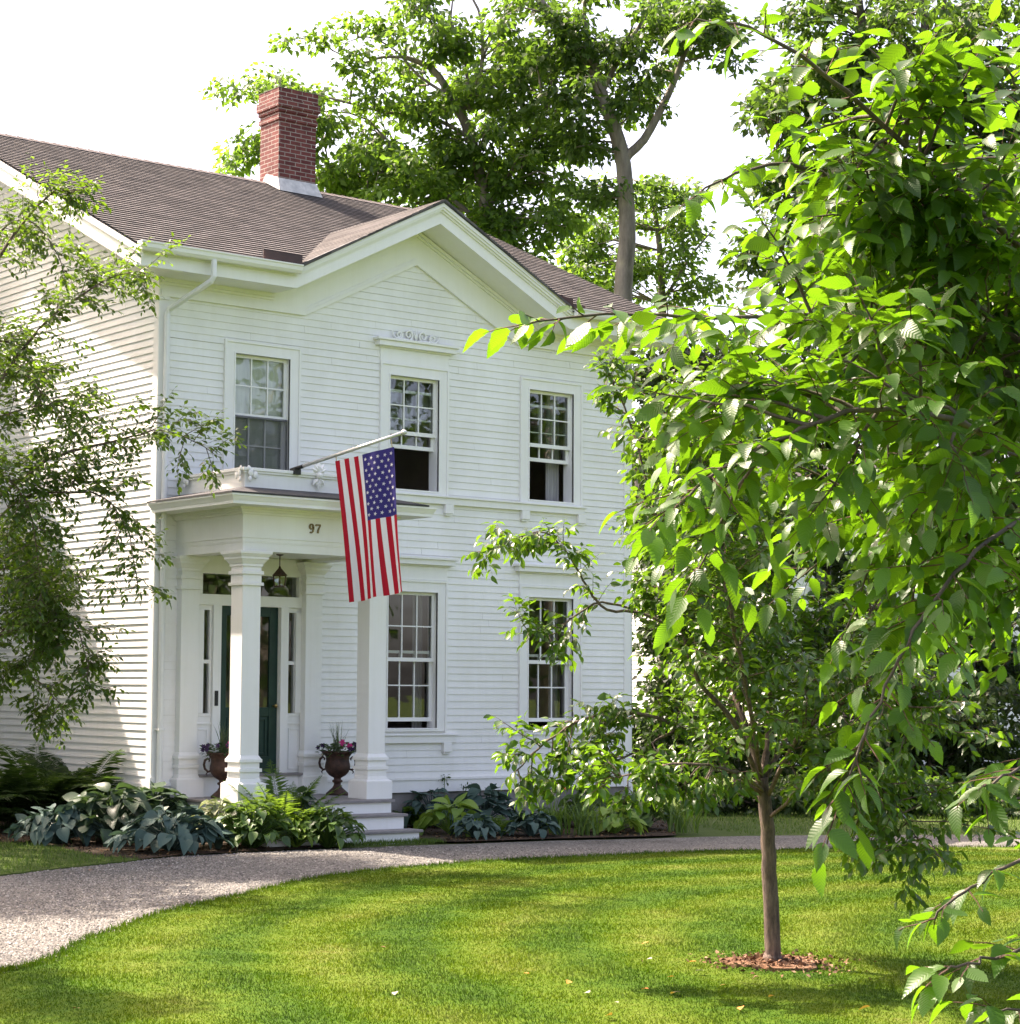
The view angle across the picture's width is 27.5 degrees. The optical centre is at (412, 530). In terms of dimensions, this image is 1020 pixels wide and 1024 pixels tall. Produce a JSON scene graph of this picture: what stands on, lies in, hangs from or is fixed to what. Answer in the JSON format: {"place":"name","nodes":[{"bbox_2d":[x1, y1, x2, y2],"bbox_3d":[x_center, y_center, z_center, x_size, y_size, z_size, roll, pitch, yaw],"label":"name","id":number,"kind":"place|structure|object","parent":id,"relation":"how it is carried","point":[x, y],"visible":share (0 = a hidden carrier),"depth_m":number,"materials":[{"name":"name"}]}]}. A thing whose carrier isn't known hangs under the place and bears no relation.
{"place":"outdoors","nodes":[
{"label":"outdoors","id":0,"kind":"place"},
{"bbox_2d":[0,844,1019,1023],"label":"lawn","id":1,"kind":"structure","parent":0,"point":[565,989],"depth_m":14.96,"materials":[{"name":"green plant"}]},
{"bbox_2d":[461,326,1019,962],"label":"young tree","id":2,"kind":"object","parent":1,"relation":"on","point":[725,662],"visible":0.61,"depth_m":13.95,"materials":[{"name":"green plant"}]},
{"bbox_2d":[463,0,1019,1023],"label":"elm tree","id":3,"kind":"object","parent":1,"relation":"on","point":[931,328],"visible":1,"depth_m":4.56,"materials":[{"name":"green plant"}]},
{"bbox_2d":[642,949,876,978],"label":"mulch chips","id":4,"kind":"object","parent":1,"relation":"on","point":[786,958],"visible":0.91,"depth_m":14.61,"materials":[{"name":"brown wood"}]},
{"bbox_2d":[719,956,819,970],"bbox_3d":[2.535,3.053,14.684,0.686,0.030,0.680,1,-4,-5],"label":"mulch ring","id":5,"kind":"object","parent":1,"relation":"on","point":[779,968],"visible":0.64,"depth_m":14.53,"materials":[{"name":"brown plant"}]},
{"bbox_2d":[0,0,1019,459],"label":"sky","id":6,"kind":"structure","parent":0,"point":[120,77],"materials":[{"name":"white"}]},
{"bbox_2d":[0,764,1019,873],"bbox_3d":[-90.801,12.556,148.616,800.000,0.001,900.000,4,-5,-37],"label":"ground","id":7,"kind":"structure","parent":0,"point":[706,831],"depth_m":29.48,"materials":[{"name":"green plant"}]},
{"bbox_2d":[0,842,139,875],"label":"lawn verge","id":8,"kind":"structure","parent":7,"relation":"on","point":[20,854],"depth_m":23.08,"materials":[{"name":"green plant"}]},
{"bbox_2d":[0,152,247,750],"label":"birch tree","id":9,"kind":"object","parent":7,"relation":"on","point":[42,582],"visible":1,"depth_m":23.79,"materials":[{"name":"green plant"}]},
{"bbox_2d":[0,821,333,858],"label":"planting bed","id":10,"kind":"object","parent":7,"relation":"on","point":[125,849],"visible":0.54,"depth_m":24.99,"materials":[{"name":"soil"}]},
{"bbox_2d":[0,769,81,829],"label":"fern","id":11,"kind":"object","parent":10,"relation":"on","point":[7,814],"visible":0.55,"depth_m":27.51,"materials":[{"name":"green plant"}]},
{"bbox_2d":[3,803,106,845],"bbox_3d":[-4.343,3.617,25.644,1.263,0.523,1.305,0,-4,7],"label":"hosta","id":12,"kind":"object","parent":10,"relation":"on","point":[45,832],"visible":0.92,"depth_m":25.35,"materials":[{"name":"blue plant"}]},
{"bbox_2d":[0,742,124,824],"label":"fern","id":13,"kind":"object","parent":10,"relation":"on","point":[13,771],"visible":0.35,"depth_m":27.52,"materials":[{"name":"green plant"}]},
{"bbox_2d":[0,748,125,810],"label":"fern","id":14,"kind":"object","parent":10,"relation":"on","point":[54,774],"visible":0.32,"depth_m":27.49,"materials":[{"name":"green plant"}]},
{"bbox_2d":[27,786,137,820],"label":"fern","id":15,"kind":"object","parent":10,"relation":"on","point":[62,798],"visible":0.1,"depth_m":27.18,"materials":[{"name":"green plant"}]},
{"bbox_2d":[50,782,168,846],"bbox_3d":[-3.744,3.525,25.909,1.581,0.798,1.644,4,-5,-37],"label":"hosta","id":16,"kind":"object","parent":10,"relation":"on","point":[115,809],"visible":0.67,"depth_m":25.64,"materials":[{"name":"green plant"}]},
{"bbox_2d":[95,781,205,838],"bbox_3d":[-3.287,3.599,26.527,1.442,0.821,1.442,-3,-5,34],"label":"hosta","id":17,"kind":"object","parent":10,"relation":"on","point":[164,794],"visible":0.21,"depth_m":26.48,"materials":[{"name":"green plant"}]},
{"bbox_2d":[103,805,237,855],"bbox_3d":[-2.868,3.555,24.622,1.564,0.616,1.509,4,-5,-37],"label":"hosta","id":18,"kind":"object","parent":10,"relation":"on","point":[176,831],"visible":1,"depth_m":24.37,"materials":[{"name":"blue plant"}]},
{"bbox_2d":[191,795,241,843],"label":"hosta","id":19,"kind":"object","parent":10,"relation":"on","point":[216,806],"visible":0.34,"depth_m":25.50,"materials":[{"name":"green plant"}]},
{"bbox_2d":[212,799,301,847],"bbox_3d":[-1.909,3.545,25.206,1.208,0.589,1.220,4,-5,-37],"label":"hosta","id":20,"kind":"object","parent":10,"relation":"on","point":[251,833],"visible":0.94,"depth_m":25.04,"materials":[{"name":"green plant"}]},
{"bbox_2d":[213,760,345,831],"bbox_3d":[-1.658,3.369,25.823,1.584,1.034,1.687,0,-4,5],"label":"fern","id":21,"kind":"object","parent":10,"relation":"on","point":[269,791],"visible":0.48,"depth_m":25.75,"materials":[{"name":"green plant"}]},
{"bbox_2d":[266,814,324,847],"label":"hosta","id":22,"kind":"object","parent":10,"relation":"on","point":[299,826],"visible":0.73,"depth_m":25.28,"materials":[{"name":"green plant"}]},
{"bbox_2d":[271,786,323,840],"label":"hosta","id":23,"kind":"object","parent":10,"relation":"on","point":[307,797],"visible":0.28,"depth_m":25.77,"materials":[{"name":"green plant"}]},
{"bbox_2d":[289,801,366,850],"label":"hosta","id":24,"kind":"object","parent":10,"relation":"on","point":[334,830],"visible":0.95,"depth_m":25.29,"materials":[{"name":"green plant"}]},
{"bbox_2d":[0,818,675,858],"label":"bed litter","id":25,"kind":"object","parent":10,"relation":"on","point":[499,837],"visible":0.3,"depth_m":26.87,"materials":[{"name":"brown plant"}]},
{"bbox_2d":[0,86,688,846],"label":"white house","id":26,"kind":"structure","parent":7,"relation":"on","point":[300,318],"depth_m":29.43,"materials":[{"name":"paint"}]},
{"bbox_2d":[203,752,228,798],"bbox_3d":[-2.476,3.180,27.107,0.436,0.588,0.436,-3,-5,34],"label":"garden urn","id":27,"kind":"object","parent":26,"relation":"on","point":[218,765],"visible":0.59,"depth_m":26.98,"materials":[{"name":"metal"}]},
{"bbox_2d":[200,722,228,758],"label":"potted flowers","id":28,"kind":"object","parent":27,"relation":"in","point":[220,746],"visible":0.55,"depth_m":27.09,"materials":[{"name":"green plant"}]},
{"bbox_2d":[220,606,277,772],"bbox_3d":[-2.208,2.134,28.006,0.950,2.235,0.142,4,-5,-37],"label":"door","id":29,"kind":"structure","parent":26,"relation":"in","point":[267,715],"depth_m":28.20,"materials":[{"name":"green paint"}]},
{"bbox_2d":[222,338,301,469],"bbox_3d":[-2.103,-1.576,28.392,1.293,1.954,0.280,4,-5,-37],"label":"window","id":30,"kind":"structure","parent":26,"relation":"in","point":[262,381],"depth_m":28.49,"materials":[{"name":"white paint"}]},
{"bbox_2d":[273,554,286,586],"bbox_3d":[-1.747,0.519,27.307,0.230,0.438,0.199,4,-5,-37],"label":"porch lantern","id":31,"kind":"object","parent":26,"relation":"hanging from","point":[279,572],"visible":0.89,"depth_m":27.26,"materials":[{"name":"black metal"}]},
{"bbox_2d":[318,751,354,795],"bbox_3d":[-1.021,3.272,28.146,0.436,0.588,0.436,-3,-5,34],"label":"garden urn","id":32,"kind":"object","parent":26,"relation":"on","point":[337,768],"visible":0.93,"depth_m":28.04,"materials":[{"name":"metal"}]},
{"bbox_2d":[316,724,355,757],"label":"potted flowers","id":33,"kind":"object","parent":32,"relation":"in","point":[338,746],"visible":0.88,"depth_m":28.12,"materials":[{"name":"green plant"}]},
{"bbox_2d":[290,430,406,601],"bbox_3d":[-0.834,-0.155,26.113,1.898,2.111,0.120,-3,-6,38],"label":"flag","id":34,"kind":"object","parent":26,"relation":"attached to","point":[367,488],"visible":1,"depth_m":25.86,"materials":[{"name":"fabric"}]},
{"bbox_2d":[373,330,459,495],"bbox_3d":[-0.009,-1.710,29.952,1.473,2.369,0.350,4,-5,-37],"label":"window","id":35,"kind":"structure","parent":26,"relation":"in","point":[401,358],"depth_m":30.06,"materials":[{"name":"white paint"}]},
{"bbox_2d":[385,555,458,753],"bbox_3d":[-0.081,1.776,29.740,1.593,2.810,0.487,4,-5,-37],"label":"window","id":36,"kind":"structure","parent":26,"relation":"in","point":[421,576],"depth_m":29.91,"materials":[{"name":"white paint"}]},
{"bbox_2d":[519,376,582,506],"bbox_3d":[1.991,-1.303,31.587,1.237,1.941,0.372,4,-5,-37],"label":"window","id":37,"kind":"structure","parent":26,"relation":"in","point":[572,461],"depth_m":31.71,"materials":[{"name":"white paint"}]},
{"bbox_2d":[509,563,592,752],"bbox_3d":[1.989,1.924,31.306,1.593,2.790,0.487,4,-5,-37],"label":"window","id":38,"kind":"structure","parent":26,"relation":"in","point":[549,583],"depth_m":31.34,"materials":[{"name":"white paint"}]},
{"bbox_2d":[196,0,673,289],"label":"shade tree","id":39,"kind":"object","parent":7,"relation":"on","point":[392,168],"visible":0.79,"depth_m":46.38,"materials":[{"name":"green plant"}]},
{"bbox_2d":[0,835,1019,966],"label":"gravel drive","id":40,"kind":"structure","parent":7,"relation":"on","point":[729,842],"depth_m":22.10,"materials":[{"name":"grey gravel"}]},
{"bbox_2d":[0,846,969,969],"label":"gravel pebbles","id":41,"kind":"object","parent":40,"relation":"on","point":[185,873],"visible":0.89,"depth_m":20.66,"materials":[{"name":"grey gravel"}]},
{"bbox_2d":[404,818,675,841],"bbox_3d":[2.146,4.163,29.060,6.221,0.001,3.281,4,-5,-37],"label":"planting bed","id":42,"kind":"object","parent":7,"relation":"on","point":[442,833],"visible":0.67,"depth_m":27.96,"materials":[{"name":"soil"}]},
{"bbox_2d":[393,803,441,825],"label":"fern","id":43,"kind":"object","parent":42,"relation":"on","point":[412,819],"visible":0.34,"depth_m":29.23,"materials":[{"name":"green plant"}]},
{"bbox_2d":[402,788,463,827],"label":"hosta","id":44,"kind":"object","parent":42,"relation":"on","point":[417,804],"visible":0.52,"depth_m":29.29,"materials":[{"name":"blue plant"}]},
{"bbox_2d":[442,774,450,821],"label":"leggy plant","id":45,"kind":"object","parent":42,"relation":"on","point":[444,783],"visible":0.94,"depth_m":29.81,"materials":[{"name":"green plant"}]},
{"bbox_2d":[413,792,482,836],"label":"hosta","id":46,"kind":"object","parent":42,"relation":"on","point":[430,817],"visible":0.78,"depth_m":27.81,"materials":[{"name":"green plant"}]},
{"bbox_2d":[447,812,501,841],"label":"hosta","id":47,"kind":"object","parent":42,"relation":"on","point":[492,828],"visible":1,"depth_m":27.09,"materials":[{"name":"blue plant"}]},
{"bbox_2d":[447,783,516,824],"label":"hosta","id":48,"kind":"object","parent":42,"relation":"on","point":[499,807],"visible":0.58,"depth_m":29.32,"materials":[{"name":"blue plant"}]},
{"bbox_2d":[481,815,535,834],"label":"fern","id":49,"kind":"object","parent":42,"relation":"on","point":[497,820],"visible":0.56,"depth_m":27.73,"materials":[{"name":"green plant"}]},
{"bbox_2d":[502,809,560,840],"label":"hosta","id":50,"kind":"object","parent":42,"relation":"on","point":[532,827],"visible":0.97,"depth_m":27.57,"materials":[{"name":"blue plant"}]},
{"bbox_2d":[526,804,581,824],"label":"fern","id":51,"kind":"object","parent":42,"relation":"on","point":[549,810],"visible":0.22,"depth_m":29.35,"materials":[{"name":"green plant"}]},
{"bbox_2d":[538,788,591,834],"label":"daylily","id":52,"kind":"object","parent":42,"relation":"on","point":[559,816],"visible":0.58,"depth_m":28.03,"materials":[{"name":"green plant"}]},
{"bbox_2d":[561,798,611,835],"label":"daylily","id":53,"kind":"object","parent":42,"relation":"on","point":[585,821],"visible":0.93,"depth_m":27.91,"materials":[{"name":"green plant"}]},
{"bbox_2d":[557,783,627,826],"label":"hosta","id":54,"kind":"object","parent":42,"relation":"on","point":[575,797],"visible":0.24,"depth_m":29.76,"materials":[{"name":"green plant"}]},
{"bbox_2d":[584,804,648,834],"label":"hosta","id":55,"kind":"object","parent":42,"relation":"on","point":[611,822],"visible":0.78,"depth_m":28.19,"materials":[{"name":"green plant"}]},
{"bbox_2d":[613,792,675,830],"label":"hosta","id":56,"kind":"object","parent":42,"relation":"on","point":[647,818],"visible":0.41,"depth_m":29.03,"materials":[{"name":"green plant"}]},
{"bbox_2d":[663,800,703,833],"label":"daylily","id":57,"kind":"object","parent":42,"relation":"on","point":[682,826],"visible":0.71,"depth_m":28.59,"materials":[{"name":"green plant"}]},
{"bbox_2d":[477,0,765,365],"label":"tall tree","id":58,"kind":"object","parent":7,"relation":"on","point":[569,51],"visible":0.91,"depth_m":44.71,"materials":[{"name":"green plant"}]},
{"bbox_2d":[554,171,739,693],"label":"maple tree","id":59,"kind":"object","parent":7,"relation":"on","point":[597,237],"visible":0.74,"depth_m":51.66,"materials":[{"name":"green plant"}]},
{"bbox_2d":[630,339,730,759],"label":"understory tree","id":60,"kind":"object","parent":7,"relation":"on","point":[656,380],"visible":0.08,"depth_m":42.66,"materials":[{"name":"green plant"}]},
{"bbox_2d":[626,561,760,794],"bbox_3d":[5.191,2.984,40.010,2.986,4.915,2.760,0,-4,7],"label":"understory tree","id":61,"kind":"object","parent":7,"relation":"on","point":[642,731],"visible":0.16,"depth_m":39.61,"materials":[{"name":"green plant"}]},
{"bbox_2d":[675,790,742,815],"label":"border shrub","id":62,"kind":"object","parent":7,"relation":"on","point":[724,808],"visible":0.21,"depth_m":33.16,"materials":[{"name":"green plant"}]},
{"bbox_2d":[678,330,802,783],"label":"understory tree","id":63,"kind":"object","parent":7,"relation":"on","point":[717,352],"visible":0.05,"depth_m":43.50,"materials":[{"name":"green plant"}]},
{"bbox_2d":[715,777,794,815],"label":"border shrub","id":64,"kind":"object","parent":7,"relation":"on","point":[750,805],"visible":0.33,"depth_m":33.30,"materials":[{"name":"green plant"}]},
{"bbox_2d":[769,766,856,816],"bbox_3d":[6.560,4.243,33.486,1.773,0.994,1.612,1,-4,-8],"label":"border shrub","id":65,"kind":"object","parent":7,"relation":"on","point":[798,807],"visible":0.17,"depth_m":33.09,"materials":[{"name":"green plant"}]},
{"bbox_2d":[756,345,947,694],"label":"understory tree","id":66,"kind":"object","parent":7,"relation":"on","point":[836,568],"visible":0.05,"depth_m":42.57,"materials":[{"name":"green plant"}]},
{"bbox_2d":[715,0,1019,694],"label":"oak tree","id":67,"kind":"object","parent":7,"relation":"on","point":[899,26],"visible":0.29,"depth_m":40.42,"materials":[{"name":"green plant"}]},
{"bbox_2d":[731,675,1019,787],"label":"understory tree","id":68,"kind":"object","parent":7,"relation":"on","point":[993,698],"visible":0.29,"depth_m":39.26,"materials":[{"name":"green plant"}]},
{"bbox_2d":[853,762,931,815],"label":"border shrub","id":69,"kind":"object","parent":7,"relation":"on","point":[912,792],"visible":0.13,"depth_m":33.12,"materials":[{"name":"green plant"}]},
{"bbox_2d":[900,773,992,818],"bbox_3d":[8.548,4.371,33.446,1.522,1.064,1.831,1,-4,-2],"label":"border shrub","id":70,"kind":"object","parent":7,"relation":"on","point":[939,811],"visible":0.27,"depth_m":32.95,"materials":[{"name":"green plant"}]},
{"bbox_2d":[903,394,1019,751],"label":"understory tree","id":71,"kind":"object","parent":7,"relation":"on","point":[1010,668],"visible":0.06,"depth_m":41.49,"materials":[{"name":"green plant"}]},
{"bbox_2d":[956,781,1019,819],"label":"border shrub","id":72,"kind":"object","parent":7,"relation":"on","point":[1012,810],"visible":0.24,"depth_m":33.01,"materials":[{"name":"green plant"}]},
{"bbox_2d":[632,450,1019,767],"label":"neighbour house","id":73,"kind":"structure","parent":0,"point":[807,589],"depth_m":56.75,"materials":[{"name":"white paint"}]},
{"bbox_2d":[811,566,839,596],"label":"window","id":74,"kind":"structure","parent":73,"relation":"in","point":[819,576],"depth_m":54.24,"materials":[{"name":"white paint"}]},
{"bbox_2d":[922,652,948,698],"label":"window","id":75,"kind":"structure","parent":73,"relation":"in","point":[934,672],"depth_m":56.74,"materials":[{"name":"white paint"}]}
]}

